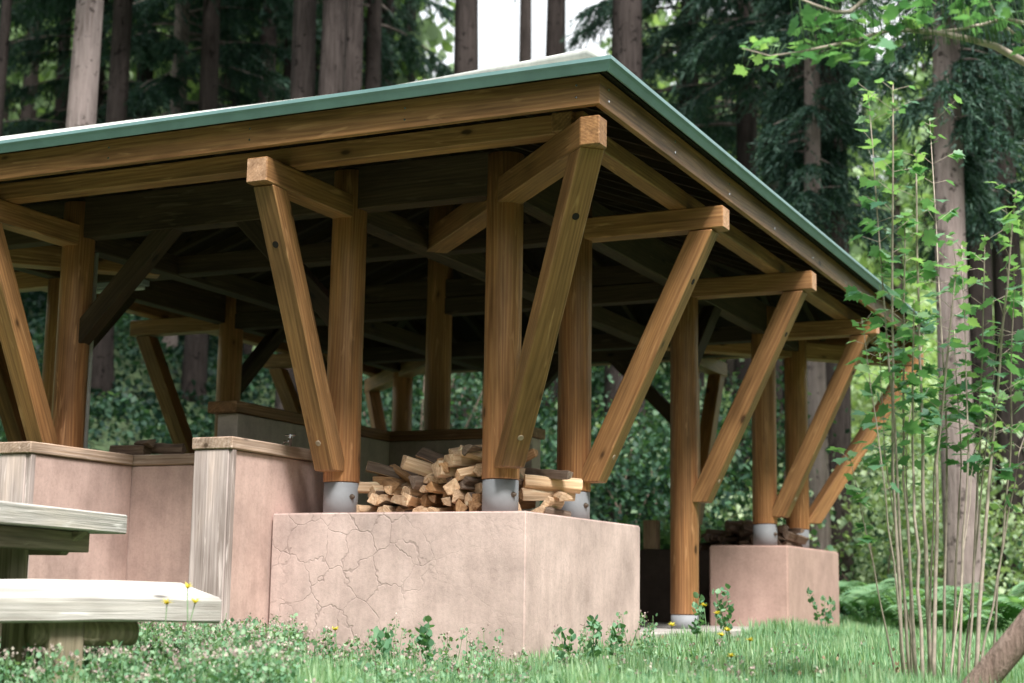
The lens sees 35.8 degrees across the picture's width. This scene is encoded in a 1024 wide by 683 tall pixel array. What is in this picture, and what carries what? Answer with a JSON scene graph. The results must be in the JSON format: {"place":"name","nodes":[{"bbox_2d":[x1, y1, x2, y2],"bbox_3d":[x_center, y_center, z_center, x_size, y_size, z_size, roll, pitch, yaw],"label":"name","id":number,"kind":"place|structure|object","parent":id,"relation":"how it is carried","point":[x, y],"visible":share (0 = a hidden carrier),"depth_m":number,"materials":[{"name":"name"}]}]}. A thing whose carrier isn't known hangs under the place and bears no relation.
{"place":"outdoors","nodes":[
{"label":"outdoors","id":0,"kind":"place"},
{"bbox_2d":[0,179,985,681],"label":"ground","id":1,"kind":"structure","parent":0,"point":[104,445],"depth_m":24.86,"materials":[{"name":"plant"}]},
{"bbox_2d":[0,0,41,108],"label":"cedar tree","id":2,"kind":"object","parent":1,"relation":"on","point":[12,86],"visible":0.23,"depth_m":33.41,"materials":[{"name":"green plant"}]},
{"bbox_2d":[0,0,71,136],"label":"cedar tree","id":3,"kind":"object","parent":1,"relation":"on","point":[5,18],"visible":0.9,"depth_m":23.96,"materials":[{"name":"brown plant"}]},
{"bbox_2d":[0,501,126,643],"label":"picnic table","id":4,"kind":"object","parent":1,"relation":"on","point":[26,530],"visible":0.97,"depth_m":6.45,"materials":[{"name":"grey wood"}]},
{"bbox_2d":[0,441,132,580],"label":"counter wall","id":5,"kind":"structure","parent":1,"relation":"on","point":[44,474],"depth_m":9.23,"materials":[{"name":"pink concrete"}]},
{"bbox_2d":[66,0,103,127],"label":"cedar tree","id":6,"kind":"object","parent":1,"relation":"on","point":[84,81],"visible":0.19,"depth_m":18.40,"materials":[{"name":"brown plant"}]},
{"bbox_2d":[0,0,200,135],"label":"cedar tree","id":7,"kind":"object","parent":1,"relation":"on","point":[27,44],"visible":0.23,"depth_m":29.85,"materials":[{"name":"green plant"}]},
{"bbox_2d":[0,0,202,395],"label":"cedar tree","id":8,"kind":"object","parent":1,"relation":"on","point":[103,377],"visible":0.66,"depth_m":25.00,"materials":[{"name":"brown plant"}]},
{"bbox_2d":[53,6,163,128],"bbox_3d":[-9.299,-10.641,35.119,4.947,18.600,4.732,6,-11,-30],"label":"cedar tree","id":9,"kind":"object","parent":1,"relation":"on","point":[58,103],"visible":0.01,"depth_m":33.90,"materials":[{"name":"brown plant"}]},
{"bbox_2d":[0,579,221,682],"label":"picnic bench","id":10,"kind":"object","parent":1,"relation":"on","point":[73,616],"visible":0.98,"depth_m":5.77,"materials":[{"name":"grey wood"}]},
{"bbox_2d":[134,4,155,116],"bbox_3d":[-7.226,-10.027,32.388,5.168,19.370,5.404,1,-9,0],"label":"cedar tree","id":11,"kind":"object","parent":1,"relation":"on","point":[148,75],"visible":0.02,"depth_m":31.90,"materials":[{"name":"green plant"}]},
{"bbox_2d":[126,453,194,628],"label":"counter wall","id":12,"kind":"structure","parent":1,"relation":"on","point":[159,529],"depth_m":9.59,"materials":[{"name":"concrete"}]},
{"bbox_2d":[109,445,151,454],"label":"firewood log","id":13,"kind":"object","parent":12,"relation":"on","point":[135,449],"visible":0.78,"depth_m":9.82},
{"bbox_2d":[151,443,186,453],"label":"firewood log","id":14,"kind":"object","parent":12,"relation":"on","point":[161,448],"visible":0.84,"depth_m":9.74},
{"bbox_2d":[57,0,292,348],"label":"cedar tree","id":15,"kind":"object","parent":1,"relation":"on","point":[238,62],"visible":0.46,"depth_m":27.42,"materials":[{"name":"green plant"}]},
{"bbox_2d":[102,0,321,403],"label":"cedar tree","id":16,"kind":"object","parent":1,"relation":"on","point":[195,361],"visible":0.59,"depth_m":25.83,"materials":[{"name":"brown plant"}]},
{"bbox_2d":[164,0,292,355],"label":"cedar tree","id":17,"kind":"object","parent":1,"relation":"on","point":[269,36],"visible":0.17,"depth_m":28.93,"materials":[{"name":"brown plant"}]},
{"bbox_2d":[186,436,323,640],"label":"counter wall","id":18,"kind":"structure","parent":1,"relation":"on","point":[244,490],"depth_m":8.56,"materials":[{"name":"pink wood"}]},
{"bbox_2d":[192,0,395,100],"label":"cedar tree","id":19,"kind":"object","parent":1,"relation":"on","point":[287,72],"visible":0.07,"depth_m":31.21,"materials":[{"name":"green plant"}]},
{"bbox_2d":[274,0,322,409],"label":"cedar tree","id":20,"kind":"object","parent":1,"relation":"on","point":[303,55],"visible":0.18,"depth_m":20.39,"materials":[{"name":"brown plant"}]},
{"bbox_2d":[318,0,347,95],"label":"cedar tree","id":21,"kind":"object","parent":1,"relation":"on","point":[333,51],"visible":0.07,"depth_m":19.69,"materials":[{"name":"brown plant"}]},
{"bbox_2d":[246,0,445,101],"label":"cedar tree","id":22,"kind":"object","parent":1,"relation":"on","point":[400,15],"visible":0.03,"depth_m":35.61,"materials":[{"name":"green plant"}]},
{"bbox_2d":[249,0,454,93],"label":"cedar tree","id":23,"kind":"object","parent":1,"relation":"on","point":[378,38],"visible":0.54,"depth_m":30.52,"materials":[{"name":"green plant"}]},
{"bbox_2d":[344,0,363,91],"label":"cedar tree","id":24,"kind":"object","parent":1,"relation":"on","point":[354,54],"visible":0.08,"depth_m":22.37,"materials":[{"name":"brown plant"}]},
{"bbox_2d":[373,626,391,661],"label":"weed plant","id":25,"kind":"object","parent":1,"relation":"on","point":[378,634],"visible":0.81,"depth_m":7.22,"materials":[{"name":"green plant"}]},
{"bbox_2d":[381,0,451,86],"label":"cedar tree","id":26,"kind":"object","parent":1,"relation":"on","point":[389,6],"visible":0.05,"depth_m":33.16,"materials":[{"name":"green plant"}]},
{"bbox_2d":[415,615,436,660],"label":"weed plant","id":27,"kind":"object","parent":1,"relation":"on","point":[424,639],"visible":0.85,"depth_m":7.17,"materials":[{"name":"green plant"}]},
{"bbox_2d":[250,346,608,465],"bbox_3d":[-1.113,0.720,22.011,5.134,4.302,5.793,0,-9,7],"label":"bush","id":28,"kind":"object","parent":1,"relation":"on","point":[387,411],"visible":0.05,"depth_m":21.31,"materials":[{"name":"green plant"}]},
{"bbox_2d":[0,610,870,682],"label":"weeds","id":29,"kind":"object","parent":1,"relation":"on","point":[265,657],"visible":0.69,"depth_m":5.98,"materials":[{"name":"green plant"}]},
{"bbox_2d":[450,0,477,428],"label":"cedar tree","id":30,"kind":"object","parent":1,"relation":"on","point":[466,39],"visible":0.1,"depth_m":23.84,"materials":[{"name":"brown plant"}]},
{"bbox_2d":[0,129,1023,621],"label":"undergrowth","id":31,"kind":"object","parent":1,"relation":"on","point":[108,403],"depth_m":25.56,"materials":[{"name":"green plant"}]},
{"bbox_2d":[3,0,1023,394],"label":"wood","id":32,"kind":"object","parent":1,"relation":"on","point":[429,36],"visible":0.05,"depth_m":50.13,"materials":[{"name":"green plant"}]},
{"bbox_2d":[13,612,1023,682],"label":"turf","id":33,"kind":"structure","parent":1,"relation":"on","point":[845,639],"depth_m":7.49,"materials":[{"name":"green plant"}]},
{"bbox_2d":[839,589,924,619],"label":"fern","id":34,"kind":"object","parent":33,"relation":"on","point":[845,600],"visible":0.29,"depth_m":14.98,"materials":[{"name":"green plant"}]},
{"bbox_2d":[884,602,1003,633],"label":"fern","id":35,"kind":"object","parent":33,"relation":"on","point":[949,613],"visible":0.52,"depth_m":13.01,"materials":[{"name":"green plant"}]},
{"bbox_2d":[959,582,1023,621],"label":"fern","id":36,"kind":"object","parent":33,"relation":"on","point":[1017,587],"visible":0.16,"depth_m":14.69,"materials":[{"name":"green plant"}]},
{"bbox_2d":[369,362,669,501],"bbox_3d":[-0.086,1.405,22.457,4.501,3.707,5.205,4,-10,-20],"label":"bush","id":37,"kind":"object","parent":1,"relation":"on","point":[477,392],"visible":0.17,"depth_m":21.46,"materials":[{"name":"green plant"}]},
{"bbox_2d":[519,0,531,61],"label":"cedar tree","id":38,"kind":"object","parent":1,"relation":"on","point":[525,39],"visible":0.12,"depth_m":37.86,"materials":[{"name":"brown plant"}]},
{"bbox_2d":[514,0,565,420],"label":"cedar tree","id":39,"kind":"object","parent":1,"relation":"on","point":[556,23],"visible":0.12,"depth_m":29.87,"materials":[{"name":"brown plant"}]},
{"bbox_2d":[552,626,575,663],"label":"weed plant","id":40,"kind":"object","parent":1,"relation":"on","point":[560,653],"visible":0.89,"depth_m":7.32,"materials":[{"name":"green plant"}]},
{"bbox_2d":[585,614,602,660],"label":"weed plant","id":41,"kind":"object","parent":1,"relation":"on","point":[593,623],"visible":0.95,"depth_m":7.51,"materials":[{"name":"green plant"}]},
{"bbox_2d":[607,622,625,655],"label":"weed plant","id":42,"kind":"object","parent":1,"relation":"on","point":[615,638],"visible":0.91,"depth_m":7.90,"materials":[{"name":"green plant"}]},
{"bbox_2d":[602,0,647,524],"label":"cedar tree","id":43,"kind":"object","parent":1,"relation":"on","point":[626,49],"visible":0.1,"depth_m":21.85,"materials":[{"name":"brown plant"}]},
{"bbox_2d":[559,0,783,415],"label":"cedar tree","id":44,"kind":"object","parent":1,"relation":"on","point":[603,12],"visible":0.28,"depth_m":28.07,"materials":[{"name":"green plant"}]},
{"bbox_2d":[540,391,836,545],"bbox_3d":[1.335,1.968,19.433,5.239,2.910,5.135,-1,-9,14],"label":"bush","id":45,"kind":"object","parent":1,"relation":"on","point":[644,479],"visible":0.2,"depth_m":19.16,"materials":[{"name":"green plant"}]},
{"bbox_2d":[688,592,706,642],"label":"weed plant","id":46,"kind":"object","parent":1,"relation":"on","point":[696,622],"visible":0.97,"depth_m":9.01,"materials":[{"name":"green plant"}]},
{"bbox_2d":[536,369,859,531],"bbox_3d":[1.650,1.727,20.307,5.244,3.358,5.170,-3,-10,25],"label":"bush","id":47,"kind":"object","parent":1,"relation":"on","point":[660,473],"visible":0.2,"depth_m":19.26,"materials":[{"name":"green plant"}]},
{"bbox_2d":[712,583,734,648],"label":"weed plant","id":48,"kind":"object","parent":1,"relation":"on","point":[720,621],"visible":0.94,"depth_m":8.92,"materials":[{"name":"green plant"}]},
{"bbox_2d":[616,512,834,550],"bbox_3d":[1.668,2.179,15.178,1.917,1.188,2.904,5,-10,-25],"label":"bush","id":49,"kind":"object","parent":1,"relation":"on","point":[665,535],"visible":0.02,"depth_m":15.13,"materials":[{"name":"green plant"}]},
{"bbox_2d":[538,359,929,573],"bbox_3d":[3.021,1.631,22.450,7.319,3.845,5.444,8,-12,-38],"label":"bush","id":50,"kind":"object","parent":1,"relation":"on","point":[728,383],"visible":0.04,"depth_m":21.23,"materials":[{"name":"green plant"}]},
{"bbox_2d":[546,366,941,582],"bbox_3d":[3.100,1.886,21.140,5.173,3.272,5.654,6,-10,-29],"label":"bush","id":51,"kind":"object","parent":1,"relation":"on","point":[782,433],"visible":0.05,"depth_m":20.22,"materials":[{"name":"green plant"}]},
{"bbox_2d":[662,1,883,459],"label":"cedar tree","id":52,"kind":"object","parent":1,"relation":"on","point":[779,396],"visible":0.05,"depth_m":30.33,"materials":[{"name":"green plant"}]},
{"bbox_2d":[642,0,920,516],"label":"cedar tree","id":53,"kind":"object","parent":1,"relation":"on","point":[745,122],"visible":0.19,"depth_m":25.68,"materials":[{"name":"green plant"}]},
{"bbox_2d":[661,0,928,521],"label":"cedar tree","id":54,"kind":"object","parent":1,"relation":"on","point":[734,38],"visible":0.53,"depth_m":22.14,"materials":[{"name":"green plant"}]},
{"bbox_2d":[745,0,881,550],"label":"cedar tree","id":55,"kind":"object","parent":1,"relation":"on","point":[810,173],"visible":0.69,"depth_m":19.53,"materials":[{"name":"green plant"}]},
{"bbox_2d":[807,587,835,632],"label":"weed plant","id":56,"kind":"object","parent":1,"relation":"on","point":[828,616],"visible":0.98,"depth_m":11.62,"materials":[{"name":"green plant"}]},
{"bbox_2d":[771,0,912,591],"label":"cedar tree","id":57,"kind":"object","parent":1,"relation":"on","point":[842,419],"visible":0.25,"depth_m":20.13,"materials":[{"name":"green plant"}]},
{"bbox_2d":[703,437,1023,594],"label":"bush","id":58,"kind":"object","parent":1,"relation":"on","point":[876,505],"visible":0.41,"depth_m":18.35,"materials":[{"name":"green plant"}]},
{"bbox_2d":[733,0,1023,682],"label":"leaning tree","id":59,"kind":"object","parent":1,"relation":"on","point":[1003,656],"visible":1,"depth_m":5.45,"materials":[{"name":"green plant"}]},
{"bbox_2d":[839,577,942,616],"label":"fern","id":60,"kind":"object","parent":1,"relation":"on","point":[846,585],"visible":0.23,"depth_m":17.15,"materials":[{"name":"green plant"}]},
{"bbox_2d":[841,586,977,626],"bbox_3d":[3.438,2.370,14.134,1.133,0.374,1.067,3,-9,-15],"label":"fern","id":61,"kind":"object","parent":1,"relation":"on","point":[866,594],"visible":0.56,"depth_m":14.04,"materials":[{"name":"green plant"}]},
{"bbox_2d":[827,78,1023,682],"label":"leafy shrub","id":62,"kind":"object","parent":1,"relation":"on","point":[973,412],"visible":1,"depth_m":6.34,"materials":[{"name":"green plant"}]},
{"bbox_2d":[865,583,986,619],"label":"fern","id":63,"kind":"object","parent":1,"relation":"on","point":[939,587],"visible":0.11,"depth_m":15.92,"materials":[{"name":"green plant"}]},
{"bbox_2d":[836,389,1023,592],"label":"bush","id":64,"kind":"object","parent":1,"relation":"on","point":[878,566],"visible":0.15,"depth_m":18.77,"materials":[{"name":"green plant"}]},
{"bbox_2d":[854,0,1023,620],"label":"cedar tree","id":65,"kind":"object","parent":1,"relation":"on","point":[954,75],"visible":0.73,"depth_m":16.69,"materials":[{"name":"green plant"}]},
{"bbox_2d":[897,0,1023,155],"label":"cedar tree","id":66,"kind":"object","parent":1,"relation":"on","point":[1021,134],"visible":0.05,"depth_m":23.45,"materials":[{"name":"green plant"}]},
{"bbox_2d":[907,0,1023,583],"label":"cedar tree","id":67,"kind":"object","parent":1,"relation":"on","point":[975,291],"visible":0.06,"depth_m":21.54,"materials":[{"name":"brown plant"}]},
{"bbox_2d":[920,589,1023,632],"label":"fern","id":68,"kind":"object","parent":1,"relation":"on","point":[1014,604],"visible":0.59,"depth_m":13.40,"materials":[{"name":"green plant"}]},
{"bbox_2d":[922,0,1023,601],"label":"cedar tree","id":69,"kind":"object","parent":1,"relation":"on","point":[999,263],"visible":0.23,"depth_m":19.14,"materials":[{"name":"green plant"}]},
{"bbox_2d":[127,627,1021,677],"bbox_3d":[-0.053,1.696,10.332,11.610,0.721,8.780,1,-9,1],"label":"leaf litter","id":70,"kind":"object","parent":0,"point":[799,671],"visible":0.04,"depth_m":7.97,"materials":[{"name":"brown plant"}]},
{"bbox_2d":[640,622,759,639],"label":"concrete floor","id":71,"kind":"structure","parent":0,"point":[661,628],"depth_m":11.22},
{"bbox_2d":[208,400,544,510],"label":"kitchen wall","id":72,"kind":"structure","parent":71,"relation":"on","point":[241,419],"depth_m":11.30,"materials":[{"name":"concrete"}]},
{"bbox_2d":[269,511,639,664],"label":"firewood platform","id":73,"kind":"structure","parent":71,"relation":"on","point":[530,579],"depth_m":8.43,"materials":[{"name":"concrete"}]},
{"bbox_2d":[395,505,415,511],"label":"firewood log","id":74,"kind":"object","parent":73,"relation":"on","point":[401,508],"visible":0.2,"depth_m":8.88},
{"bbox_2d":[402,492,420,506],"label":"firewood log","id":75,"kind":"object","parent":74,"relation":"on","point":[414,501],"visible":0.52,"depth_m":8.83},
{"bbox_2d":[401,486,442,497],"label":"firewood log","id":76,"kind":"object","parent":75,"relation":"on","point":[411,491],"visible":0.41,"depth_m":8.87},
{"label":"firewood log","id":77,"kind":"object","parent":75,"relation":"on","visible":0},
{"bbox_2d":[365,461,417,479],"bbox_3d":[-0.668,0.760,9.097,0.346,0.066,0.059,15,-24,2],"label":"firewood log","id":78,"kind":"object","parent":77,"relation":"on","point":[379,469],"visible":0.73,"depth_m":9.08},
{"bbox_2d":[452,499,467,510],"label":"firewood log","id":79,"kind":"object","parent":73,"relation":"on","point":[459,505],"visible":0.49,"depth_m":8.66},
{"bbox_2d":[441,497,452,505],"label":"firewood log","id":80,"kind":"object","parent":79,"relation":"on","point":[446,501],"visible":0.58,"depth_m":8.69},
{"bbox_2d":[425,481,444,493],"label":"firewood log","id":81,"kind":"object","parent":80,"relation":"on","point":[433,487],"visible":0.42,"depth_m":8.79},
{"bbox_2d":[428,476,440,482],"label":"firewood log","id":82,"kind":"object","parent":81,"relation":"on","point":[433,479],"visible":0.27,"depth_m":8.82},
{"bbox_2d":[400,455,432,476],"bbox_3d":[-0.459,0.727,8.932,0.343,0.094,0.078,22,-13,-20],"label":"firewood log","id":83,"kind":"object","parent":82,"relation":"on","point":[417,466],"visible":0.52,"depth_m":8.87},
{"bbox_2d":[443,492,454,505],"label":"firewood log","id":84,"kind":"object","parent":79,"relation":"on","point":[445,495],"visible":0.18,"depth_m":8.75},
{"bbox_2d":[443,478,462,495],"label":"firewood log","id":85,"kind":"object","parent":84,"relation":"on","point":[450,486],"visible":0.38,"depth_m":8.70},
{"bbox_2d":[455,466,481,480],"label":"firewood log","id":86,"kind":"object","parent":85,"relation":"on","point":[461,474],"visible":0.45,"depth_m":8.70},
{"bbox_2d":[455,445,481,462],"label":"firewood log","id":87,"kind":"object","parent":86,"relation":"on","point":[476,456],"visible":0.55,"depth_m":8.77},
{"bbox_2d":[531,505,557,512],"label":"firewood log","id":88,"kind":"object","parent":73,"relation":"on","point":[541,509],"visible":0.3,"depth_m":8.84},
{"bbox_2d":[540,496,563,508],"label":"firewood log","id":89,"kind":"object","parent":88,"relation":"on","point":[548,501],"visible":0.68,"depth_m":8.95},
{"bbox_2d":[519,488,575,500],"bbox_3d":[0.205,0.879,9.074,0.340,0.074,0.071,2,27,-26],"label":"firewood log","id":90,"kind":"object","parent":89,"relation":"on","point":[526,494],"visible":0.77,"depth_m":9.02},
{"bbox_2d":[552,490,572,501],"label":"firewood log","id":91,"kind":"object","parent":89,"relation":"on","point":[559,496],"visible":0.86,"depth_m":8.89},
{"bbox_2d":[523,474,582,493],"bbox_3d":[0.234,0.817,9.064,0.346,0.088,0.051,6,6,-15],"label":"firewood log","id":92,"kind":"object","parent":91,"relation":"on","point":[545,483],"visible":0.96,"depth_m":9.05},
{"bbox_2d":[525,468,572,479],"bbox_3d":[0.210,0.764,9.091,0.346,0.062,0.063,-2,-19,45],"label":"firewood log","id":93,"kind":"object","parent":92,"relation":"on","point":[558,474],"visible":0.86,"depth_m":9.04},
{"bbox_2d":[0,48,935,628],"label":"pavilion","id":94,"kind":"structure","parent":71,"relation":"on","point":[520,236],"depth_m":9.58,"materials":[{"name":"brown wood"}]},
{"bbox_2d":[97,279,149,293],"bbox_3d":[-2.752,-0.384,11.140,0.450,0.070,0.080,-3,-10,25],"label":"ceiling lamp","id":95,"kind":"object","parent":94,"relation":"attached to","point":[144,283],"visible":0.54,"depth_m":11.08,"materials":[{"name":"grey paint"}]},
{"bbox_2d":[640,549,709,623],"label":"wall","id":96,"kind":"structure","parent":71,"relation":"on","point":[654,582],"depth_m":13.99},
{"bbox_2d":[643,520,659,548],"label":"wood block","id":97,"kind":"structure","parent":96,"relation":"on","point":[651,534],"depth_m":14.15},
{"bbox_2d":[710,545,839,627],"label":"firewood platform","id":98,"kind":"structure","parent":71,"relation":"on","point":[764,582],"depth_m":12.66,"materials":[{"name":"concrete"}]},
{"bbox_2d":[781,540,802,546],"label":"firewood log","id":99,"kind":"object","parent":98,"relation":"on","point":[789,543],"visible":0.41,"depth_m":13.29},
{"bbox_2d":[783,530,807,544],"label":"firewood log","id":100,"kind":"object","parent":99,"relation":"on","point":[791,536],"visible":1,"depth_m":13.28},
{"bbox_2d":[420,0,1009,179],"label":"sky","id":101,"kind":"structure","parent":0,"point":[498,20],"materials":[{"name":"white"}]},
{"label":"firewood log","id":102,"kind":"object","parent":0,"visible":0},
{"bbox_2d":[431,460,459,478],"bbox_3d":[-0.287,0.724,8.849,0.343,0.110,0.091,10,-43,-38],"label":"firewood log","id":103,"kind":"object","parent":102,"relation":"on","point":[438,471],"visible":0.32,"depth_m":8.75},
{"bbox_2d":[443,454,480,467],"bbox_3d":[-0.233,0.666,8.841,0.102,0.085,0.343,-2,-6,42],"label":"firewood log","id":104,"kind":"object","parent":103,"relation":"on","point":[455,460],"visible":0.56,"depth_m":8.73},
{"bbox_2d":[473,463,481,476],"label":"firewood log","id":105,"kind":"object","parent":102,"relation":"on","point":[477,470],"visible":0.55,"depth_m":8.68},
{"bbox_2d":[415,447,443,463],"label":"firewood log","id":106,"kind":"object","parent":105,"relation":"on","point":[428,455],"visible":0.39,"depth_m":9.01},
{"label":"firewood log","id":107,"kind":"object","parent":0,"visible":0},
{"bbox_2d":[419,494,451,507],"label":"firewood log","id":108,"kind":"object","parent":107,"relation":"on","point":[424,500],"visible":0.44,"depth_m":8.86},
{"bbox_2d":[419,485,431,492],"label":"firewood log","id":109,"kind":"object","parent":108,"relation":"on","point":[422,489],"visible":0.25,"depth_m":8.84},
{"bbox_2d":[408,475,427,489],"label":"firewood log","id":110,"kind":"object","parent":109,"relation":"on","point":[416,482],"visible":0.46,"depth_m":8.82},
{"bbox_2d":[389,464,431,494],"bbox_3d":[-0.582,0.793,9.024,0.346,0.054,0.053,30,17,38],"label":"firewood log","id":111,"kind":"object","parent":110,"relation":"on","point":[403,474],"visible":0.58,"depth_m":9.05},
{"label":"firewood log","id":112,"kind":"object","parent":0,"visible":0},
{"bbox_2d":[452,488,468,503],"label":"firewood log","id":113,"kind":"object","parent":112,"relation":"on","point":[459,494],"visible":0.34,"depth_m":8.68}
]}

